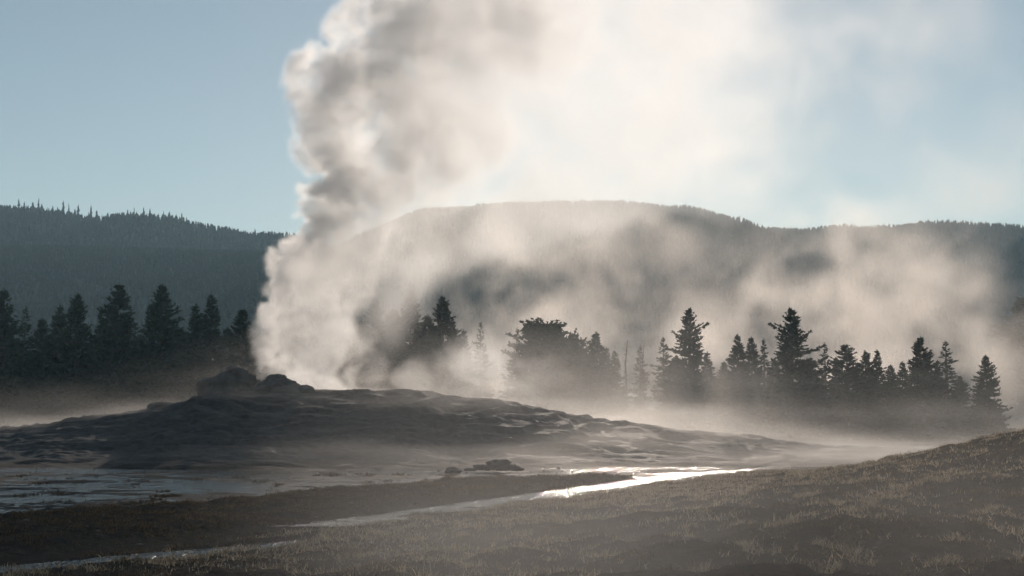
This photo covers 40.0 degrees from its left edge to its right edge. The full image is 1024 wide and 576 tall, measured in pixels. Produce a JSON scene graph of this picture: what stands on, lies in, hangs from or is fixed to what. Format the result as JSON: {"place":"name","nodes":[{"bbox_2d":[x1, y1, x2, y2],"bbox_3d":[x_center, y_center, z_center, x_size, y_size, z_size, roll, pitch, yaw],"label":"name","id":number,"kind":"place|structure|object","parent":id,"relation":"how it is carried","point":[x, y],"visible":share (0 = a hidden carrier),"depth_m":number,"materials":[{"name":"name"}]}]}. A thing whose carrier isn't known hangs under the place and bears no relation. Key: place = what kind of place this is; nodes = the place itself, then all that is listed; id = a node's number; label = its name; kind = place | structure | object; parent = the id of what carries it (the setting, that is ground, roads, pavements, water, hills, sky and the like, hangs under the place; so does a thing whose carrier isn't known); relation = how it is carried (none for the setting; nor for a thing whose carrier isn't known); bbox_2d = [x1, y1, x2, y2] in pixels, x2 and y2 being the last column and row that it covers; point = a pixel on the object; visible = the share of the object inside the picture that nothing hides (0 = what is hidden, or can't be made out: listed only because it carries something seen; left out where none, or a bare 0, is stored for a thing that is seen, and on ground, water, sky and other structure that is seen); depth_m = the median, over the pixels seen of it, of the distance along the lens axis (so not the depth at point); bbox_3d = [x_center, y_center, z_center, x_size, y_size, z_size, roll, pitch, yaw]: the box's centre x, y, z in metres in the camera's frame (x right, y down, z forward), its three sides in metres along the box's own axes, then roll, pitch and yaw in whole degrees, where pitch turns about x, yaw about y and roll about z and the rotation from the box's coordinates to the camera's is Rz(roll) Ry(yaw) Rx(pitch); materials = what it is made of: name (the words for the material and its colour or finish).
{"place":"outdoors","nodes":[
{"label":"outdoors","id":0,"kind":"place"},
{"bbox_2d":[2,253,267,354],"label":"hill","id":1,"kind":"structure","parent":0,"point":[49,319],"depth_m":688.56,"materials":[{"name":"green plant"}]},
{"bbox_2d":[0,242,332,388],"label":"forest","id":2,"kind":"object","parent":1,"relation":"on","point":[199,273],"visible":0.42,"depth_m":745.45,"materials":[{"name":"green plant"}]},
{"bbox_2d":[1,218,298,255],"bbox_3d":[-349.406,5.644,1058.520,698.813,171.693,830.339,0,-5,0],"label":"hill","id":3,"kind":"structure","parent":0,"point":[44,223],"depth_m":1055.62,"materials":[{"name":"green plant"}]},
{"bbox_2d":[0,204,334,256],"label":"forest","id":4,"kind":"object","parent":3,"relation":"on","point":[165,226],"visible":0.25,"depth_m":1075.84,"materials":[{"name":"green plant"}]},
{"bbox_2d":[0,540,304,572],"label":"stream","id":5,"kind":"structure","parent":0,"point":[144,555],"depth_m":33.13,"materials":[{"name":"black liquid"}]},
{"bbox_2d":[0,467,731,526],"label":"water","id":6,"kind":"structure","parent":0,"point":[178,487],"depth_m":64.37,"materials":[{"name":"black liquid"}]},
{"bbox_2d":[325,485,355,488],"bbox_3d":[-7.335,8.692,61.472,1.706,0.169,0.927,0,-5,0],"label":"rock","id":7,"kind":"object","parent":6,"relation":"on","point":[341,486],"visible":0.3,"depth_m":61.31,"materials":[{"name":"grey stone"}]},
{"bbox_2d":[445,467,461,472],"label":"rock","id":8,"kind":"object","parent":6,"relation":"in","point":[452,470],"visible":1,"depth_m":76.21,"materials":[{"name":"grey stone"}]},
{"bbox_2d":[0,389,1023,575],"bbox_3d":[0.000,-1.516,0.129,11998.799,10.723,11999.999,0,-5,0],"label":"ground","id":9,"kind":"structure","parent":0,"point":[364,429],"depth_m":57.41,"materials":[{"name":"grey gravel"}]},
{"bbox_2d":[0,288,48,426],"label":"spruce tree","id":10,"kind":"object","parent":9,"relation":"on","point":[13,392],"visible":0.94,"depth_m":194.78,"materials":[{"name":"green plant"}]},
{"bbox_2d":[19,307,37,383],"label":"thin conifer","id":11,"kind":"object","parent":9,"relation":"on","point":[27,328],"visible":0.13,"depth_m":205.13,"materials":[{"name":"green plant"}]},
{"bbox_2d":[14,318,56,423],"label":"spruce tree","id":12,"kind":"object","parent":9,"relation":"on","point":[43,344],"visible":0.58,"depth_m":197.72,"materials":[{"name":"green plant"}]},
{"bbox_2d":[37,305,73,401],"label":"fir tree","id":13,"kind":"object","parent":9,"relation":"on","point":[60,323],"visible":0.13,"depth_m":204.81,"materials":[{"name":"green plant"}]},
{"bbox_2d":[32,292,99,423],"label":"spruce tree","id":14,"kind":"object","parent":9,"relation":"on","point":[58,399],"visible":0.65,"depth_m":196.28,"materials":[{"name":"green plant"}]},
{"bbox_2d":[89,307,115,382],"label":"fir tree","id":15,"kind":"object","parent":9,"relation":"on","point":[101,321],"visible":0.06,"depth_m":203.76,"materials":[{"name":"green plant"}]},
{"bbox_2d":[65,284,154,416],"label":"spruce tree","id":16,"kind":"object","parent":9,"relation":"on","point":[117,337],"visible":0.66,"depth_m":193.32,"materials":[{"name":"green plant"}]},
{"bbox_2d":[111,284,202,412],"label":"spruce tree","id":17,"kind":"object","parent":9,"relation":"on","point":[164,377],"visible":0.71,"depth_m":191.47,"materials":[{"name":"green plant"}]},
{"bbox_2d":[146,401,175,410],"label":"sinter boulder","id":18,"kind":"object","parent":9,"relation":"on","point":[155,405],"visible":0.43,"depth_m":97.33,"materials":[{"name":"grey stone"}]},
{"bbox_2d":[167,335,189,399],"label":"spruce tree","id":19,"kind":"object","parent":9,"relation":"on","point":[181,338],"visible":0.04,"depth_m":211.68,"materials":[{"name":"green plant"}]},
{"bbox_2d":[180,303,216,392],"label":"fir tree","id":20,"kind":"object","parent":9,"relation":"on","point":[199,367],"visible":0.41,"depth_m":199.37,"materials":[{"name":"green plant"}]},
{"bbox_2d":[189,294,227,392],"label":"fir tree","id":21,"kind":"object","parent":9,"relation":"on","point":[212,338],"visible":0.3,"depth_m":202.51,"materials":[{"name":"green plant"}]},
{"bbox_2d":[212,327,237,375],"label":"spruce tree","id":22,"kind":"object","parent":9,"relation":"on","point":[222,348],"visible":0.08,"depth_m":214.57,"materials":[{"name":"green plant"}]},
{"bbox_2d":[195,364,257,395],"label":"sinter boulder","id":23,"kind":"object","parent":9,"relation":"on","point":[231,378],"visible":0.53,"depth_m":99.07,"materials":[{"name":"grey stone"}]},
{"bbox_2d":[215,309,272,378],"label":"spruce tree","id":24,"kind":"object","parent":9,"relation":"on","point":[246,357],"visible":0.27,"depth_m":191.45,"materials":[{"name":"green plant"}]},
{"bbox_2d":[251,332,280,380],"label":"spruce tree","id":25,"kind":"object","parent":9,"relation":"on","point":[267,355],"visible":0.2,"depth_m":217.47,"materials":[{"name":"green plant"}]},
{"bbox_2d":[250,374,300,394],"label":"sinter boulder","id":26,"kind":"object","parent":9,"relation":"on","point":[278,383],"visible":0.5,"depth_m":98.78,"materials":[{"name":"grey stone"}]},
{"bbox_2d":[297,385,314,392],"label":"sinter boulder","id":27,"kind":"object","parent":9,"relation":"on","point":[304,388],"visible":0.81,"depth_m":98.88,"materials":[{"name":"grey stone"}]},
{"bbox_2d":[312,331,398,390],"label":"bushy pine tree","id":28,"kind":"object","parent":9,"relation":"on","point":[351,364],"visible":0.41,"depth_m":166.69,"materials":[{"name":"green plant"}]},
{"bbox_2d":[345,320,372,348],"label":"spruce tree","id":29,"kind":"object","parent":9,"relation":"on","point":[361,324],"visible":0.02,"depth_m":193.79,"materials":[{"name":"green plant"}]},
{"bbox_2d":[355,300,407,389],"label":"spruce tree","id":30,"kind":"object","parent":9,"relation":"on","point":[376,333],"visible":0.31,"depth_m":185.30,"materials":[{"name":"green plant"}]},
{"bbox_2d":[376,308,418,389],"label":"spruce tree","id":31,"kind":"object","parent":9,"relation":"on","point":[396,340],"visible":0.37,"depth_m":187.04,"materials":[{"name":"green plant"}]},
{"bbox_2d":[393,288,427,387],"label":"spruce tree","id":32,"kind":"object","parent":9,"relation":"on","point":[410,317],"visible":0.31,"depth_m":189.81,"materials":[{"name":"green plant"}]},
{"bbox_2d":[399,314,444,389],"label":"spruce tree","id":33,"kind":"object","parent":9,"relation":"on","point":[413,358],"visible":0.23,"depth_m":185.50,"materials":[{"name":"green plant"}]},
{"bbox_2d":[410,295,478,397],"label":"spruce tree","id":34,"kind":"object","parent":9,"relation":"on","point":[450,372],"visible":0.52,"depth_m":181.10,"materials":[{"name":"green plant"}]},
{"bbox_2d":[444,321,472,379],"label":"fir tree","id":35,"kind":"object","parent":9,"relation":"on","point":[452,327],"visible":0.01,"depth_m":189.90,"materials":[{"name":"green plant"}]},
{"bbox_2d":[454,329,480,397],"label":"fir tree","id":36,"kind":"object","parent":9,"relation":"on","point":[465,358],"visible":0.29,"depth_m":185.59,"materials":[{"name":"green plant"}]},
{"bbox_2d":[471,322,495,397],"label":"thin conifer","id":37,"kind":"object","parent":9,"relation":"on","point":[484,392],"visible":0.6,"depth_m":195.61,"materials":[{"name":"green plant"}]},
{"bbox_2d":[464,459,523,470],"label":"rock heap","id":38,"kind":"object","parent":9,"relation":"on","point":[499,465],"visible":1,"depth_m":76.17,"materials":[{"name":"grey stone"}]},
{"bbox_2d":[499,329,521,399],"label":"thin conifer","id":39,"kind":"object","parent":9,"relation":"on","point":[510,368],"visible":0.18,"depth_m":189.73,"materials":[{"name":"green plant"}]},
{"bbox_2d":[511,376,524,400],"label":"spruce tree","id":40,"kind":"object","parent":9,"relation":"on","point":[519,378],"visible":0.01,"depth_m":182.29,"materials":[{"name":"green plant"}]},
{"bbox_2d":[22,428,1023,574],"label":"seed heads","id":41,"kind":"object","parent":9,"relation":"on","point":[238,566],"visible":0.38,"depth_m":40.28,"materials":[{"name":"beige plant"}]},
{"bbox_2d":[495,317,595,414],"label":"bushy pine tree","id":42,"kind":"object","parent":9,"relation":"on","point":[546,371],"visible":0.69,"depth_m":173.94,"materials":[{"name":"green plant"}]},
{"bbox_2d":[565,327,600,416],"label":"bushy pine tree","id":43,"kind":"object","parent":9,"relation":"on","point":[583,355],"visible":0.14,"depth_m":180.69,"materials":[{"name":"green plant"}]},
{"bbox_2d":[576,332,628,420],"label":"fir tree","id":44,"kind":"object","parent":9,"relation":"on","point":[605,406],"visible":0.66,"depth_m":178.66,"materials":[{"name":"green plant"}]},
{"bbox_2d":[599,347,616,414],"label":"fir tree","id":45,"kind":"object","parent":9,"relation":"on","point":[607,351],"visible":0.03,"depth_m":189.64,"materials":[{"name":"green plant"}]},
{"bbox_2d":[606,350,641,422],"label":"fir tree","id":46,"kind":"object","parent":9,"relation":"on","point":[615,362],"visible":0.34,"depth_m":185.07,"materials":[{"name":"green plant"}]},
{"bbox_2d":[622,340,631,419],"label":"dead tree","id":47,"kind":"object","parent":9,"relation":"on","point":[626,406],"visible":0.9,"depth_m":183.51,"materials":[{"name":"grey wood"}]},
{"bbox_2d":[624,346,653,424],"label":"thin conifer","id":48,"kind":"object","parent":9,"relation":"on","point":[639,406],"visible":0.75,"depth_m":193.30,"materials":[{"name":"green plant"}]},
{"bbox_2d":[642,346,644,420],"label":"dead tree","id":49,"kind":"object","parent":9,"relation":"on","point":[643,401],"visible":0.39,"depth_m":199.43,"materials":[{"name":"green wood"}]},
{"bbox_2d":[643,337,672,425],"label":"thin conifer","id":50,"kind":"object","parent":9,"relation":"on","point":[659,381],"visible":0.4,"depth_m":189.45,"materials":[{"name":"green plant"}]},
{"bbox_2d":[650,355,688,427],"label":"spruce tree","id":51,"kind":"object","parent":9,"relation":"on","point":[662,420],"visible":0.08,"depth_m":183.43,"materials":[{"name":"green plant"}]},
{"bbox_2d":[666,529,703,538],"bbox_3d":[3.846,5.441,31.000,1.087,0.322,0.946,4,-6,-40],"label":"grass tuft","id":52,"kind":"object","parent":9,"relation":"on","point":[686,534],"visible":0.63,"depth_m":30.94,"materials":[{"name":"brown plant"}]},
{"bbox_2d":[650,307,729,430],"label":"pine tree","id":53,"kind":"object","parent":9,"relation":"on","point":[688,402],"visible":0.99,"depth_m":170.81,"materials":[{"name":"green plant"}]},
{"bbox_2d":[697,352,735,431],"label":"fir tree","id":54,"kind":"object","parent":9,"relation":"on","point":[715,381],"visible":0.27,"depth_m":177.26,"materials":[{"name":"green plant"}]},
{"bbox_2d":[716,361,736,421],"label":"spruce tree","id":55,"kind":"object","parent":9,"relation":"on","point":[723,368],"visible":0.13,"depth_m":185.36,"materials":[{"name":"green plant"}]},
{"bbox_2d":[709,334,765,434],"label":"fir tree","id":56,"kind":"object","parent":9,"relation":"on","point":[735,383],"visible":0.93,"depth_m":174.62,"materials":[{"name":"green plant"}]},
{"bbox_2d":[736,337,770,435],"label":"fir tree","id":57,"kind":"object","parent":9,"relation":"on","point":[753,355],"visible":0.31,"depth_m":179.44,"materials":[{"name":"green plant"}]},
{"bbox_2d":[750,338,779,435],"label":"thin conifer","id":58,"kind":"object","parent":9,"relation":"on","point":[763,373],"visible":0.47,"depth_m":177.42,"materials":[{"name":"green plant"}]},
{"bbox_2d":[766,359,787,434],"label":"spruce tree","id":59,"kind":"object","parent":9,"relation":"on","point":[775,370],"visible":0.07,"depth_m":183.28,"materials":[{"name":"green plant"}]},
{"bbox_2d":[772,516,804,525],"bbox_3d":[6.126,5.191,31.110,0.937,0.292,0.870,0,-5,0],"label":"grass tuft","id":60,"kind":"object","parent":9,"relation":"on","point":[788,521],"visible":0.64,"depth_m":31.15,"materials":[{"name":"brown plant"}]},
{"bbox_2d":[749,307,830,438],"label":"pine tree","id":61,"kind":"object","parent":9,"relation":"on","point":[790,399],"visible":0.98,"depth_m":160.43,"materials":[{"name":"green plant"}]},
{"bbox_2d":[794,487,821,496],"bbox_3d":[8.495,5.940,40.766,0.818,0.430,0.999,4,-6,-40],"label":"grass tuft","id":62,"kind":"object","parent":9,"relation":"on","point":[807,493],"visible":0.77,"depth_m":40.68,"materials":[{"name":"beige plant"}]},
{"bbox_2d":[815,342,833,434],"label":"thin conifer","id":63,"kind":"object","parent":9,"relation":"on","point":[824,364],"visible":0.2,"depth_m":167.66,"materials":[{"name":"green plant"}]},
{"bbox_2d":[829,357,845,394],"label":"fir tree","id":64,"kind":"object","parent":9,"relation":"on","point":[833,374],"visible":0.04,"depth_m":177.60,"materials":[{"name":"green plant"}]},
{"bbox_2d":[811,536,872,552],"bbox_3d":[6.245,4.950,27.156,1.562,0.409,0.787,-2,-5,22],"label":"grass tuft","id":65,"kind":"object","parent":9,"relation":"on","point":[824,544],"visible":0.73,"depth_m":27.19,"materials":[{"name":"brown plant"}]},
{"bbox_2d":[808,344,892,440],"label":"pine tree","id":66,"kind":"object","parent":9,"relation":"on","point":[841,422],"visible":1,"depth_m":150.68,"materials":[{"name":"green plant"}]},
{"bbox_2d":[829,350,894,439],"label":"pine tree","id":67,"kind":"object","parent":9,"relation":"on","point":[865,369],"visible":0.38,"depth_m":154.74,"materials":[{"name":"green plant"}]},
{"bbox_2d":[870,349,891,439],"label":"fir tree","id":68,"kind":"object","parent":9,"relation":"on","point":[878,368],"visible":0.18,"depth_m":157.45,"materials":[{"name":"green plant"}]},
{"bbox_2d":[884,364,898,410],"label":"spruce tree","id":69,"kind":"object","parent":9,"relation":"on","point":[890,372],"visible":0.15,"depth_m":171.50,"materials":[{"name":"green plant"}]},
{"bbox_2d":[878,361,912,439],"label":"fir tree","id":70,"kind":"object","parent":9,"relation":"on","point":[898,381],"visible":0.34,"depth_m":153.37,"materials":[{"name":"green plant"}]},
{"bbox_2d":[881,336,957,441],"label":"spruce tree","id":71,"kind":"object","parent":9,"relation":"on","point":[924,423],"visible":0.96,"depth_m":146.62,"materials":[{"name":"green plant"}]},
{"bbox_2d":[911,472,951,489],"bbox_3d":[11.359,5.322,38.787,1.549,0.512,1.047,-1,-5,17],"label":"grass tuft","id":72,"kind":"object","parent":9,"relation":"on","point":[930,478],"visible":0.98,"depth_m":38.75,"materials":[{"name":"beige plant"}]},
{"bbox_2d":[932,360,944,409],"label":"fir tree","id":73,"kind":"object","parent":9,"relation":"on","point":[937,366],"visible":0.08,"depth_m":165.50,"materials":[{"name":"green plant"}]},
{"bbox_2d":[919,551,963,566],"bbox_3d":[7.425,4.723,24.468,0.899,0.329,0.864,-1,-5,10],"label":"grass tuft","id":74,"kind":"object","parent":9,"relation":"on","point":[944,561],"visible":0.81,"depth_m":24.39,"materials":[{"name":"brown plant"}]},
{"bbox_2d":[930,341,969,440],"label":"thin conifer","id":75,"kind":"object","parent":9,"relation":"on","point":[958,407],"visible":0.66,"depth_m":149.15,"materials":[{"name":"green plant"}]},
{"bbox_2d":[950,377,975,438],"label":"spruce tree","id":76,"kind":"object","parent":9,"relation":"on","point":[964,400],"visible":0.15,"depth_m":158.97,"materials":[{"name":"green plant"}]},
{"bbox_2d":[961,502,1003,513],"bbox_3d":[11.258,5.236,33.426,1.025,0.364,0.846,0,-5,0],"label":"grass tuft","id":77,"kind":"object","parent":9,"relation":"on","point":[990,507],"visible":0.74,"depth_m":33.44,"materials":[{"name":"brown plant"}]},
{"bbox_2d":[956,354,1015,442],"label":"spruce tree","id":78,"kind":"object","parent":9,"relation":"on","point":[986,420],"visible":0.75,"depth_m":131.20,"materials":[{"name":"green plant"}]},
{"bbox_2d":[980,471,1016,480],"bbox_3d":[13.241,5.124,38.395,1.222,0.420,0.784,0,-5,0],"label":"grass tuft","id":79,"kind":"object","parent":9,"relation":"on","point":[996,475],"visible":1,"depth_m":38.35,"materials":[{"name":"beige plant"}]},
{"bbox_2d":[980,297,1023,420],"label":"bushy pine tree","id":80,"kind":"object","parent":9,"relation":"on","point":[1010,368],"visible":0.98,"depth_m":307.26,"materials":[{"name":"green plant"}]},
{"bbox_2d":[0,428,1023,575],"bbox_3d":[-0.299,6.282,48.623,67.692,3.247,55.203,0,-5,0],"label":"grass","id":81,"kind":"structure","parent":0,"point":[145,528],"depth_m":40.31,"materials":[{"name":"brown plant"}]},
{"bbox_2d":[0,0,1023,247],"label":"sky","id":82,"kind":"structure","parent":0,"point":[331,122],"materials":[{"name":"blue"}]},
{"bbox_2d":[228,213,1023,412],"bbox_3d":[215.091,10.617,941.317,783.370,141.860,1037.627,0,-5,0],"label":"hill","id":83,"kind":"structure","parent":0,"point":[332,333],"depth_m":658.60,"materials":[{"name":"soil"}]},
{"bbox_2d":[180,198,1023,392],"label":"forest","id":84,"kind":"object","parent":83,"relation":"on","point":[793,244],"visible":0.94,"depth_m":694.27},
{"bbox_2d":[729,466,784,471],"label":"stream","id":85,"kind":"structure","parent":0,"point":[757,468],"depth_m":81.38,"materials":[{"name":"white liquid"}]},
{"bbox_2d":[853,444,930,445],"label":"water","id":86,"kind":"structure","parent":0,"point":[906,445],"depth_m":132.22,"materials":[{"name":"black liquid"}]}
]}

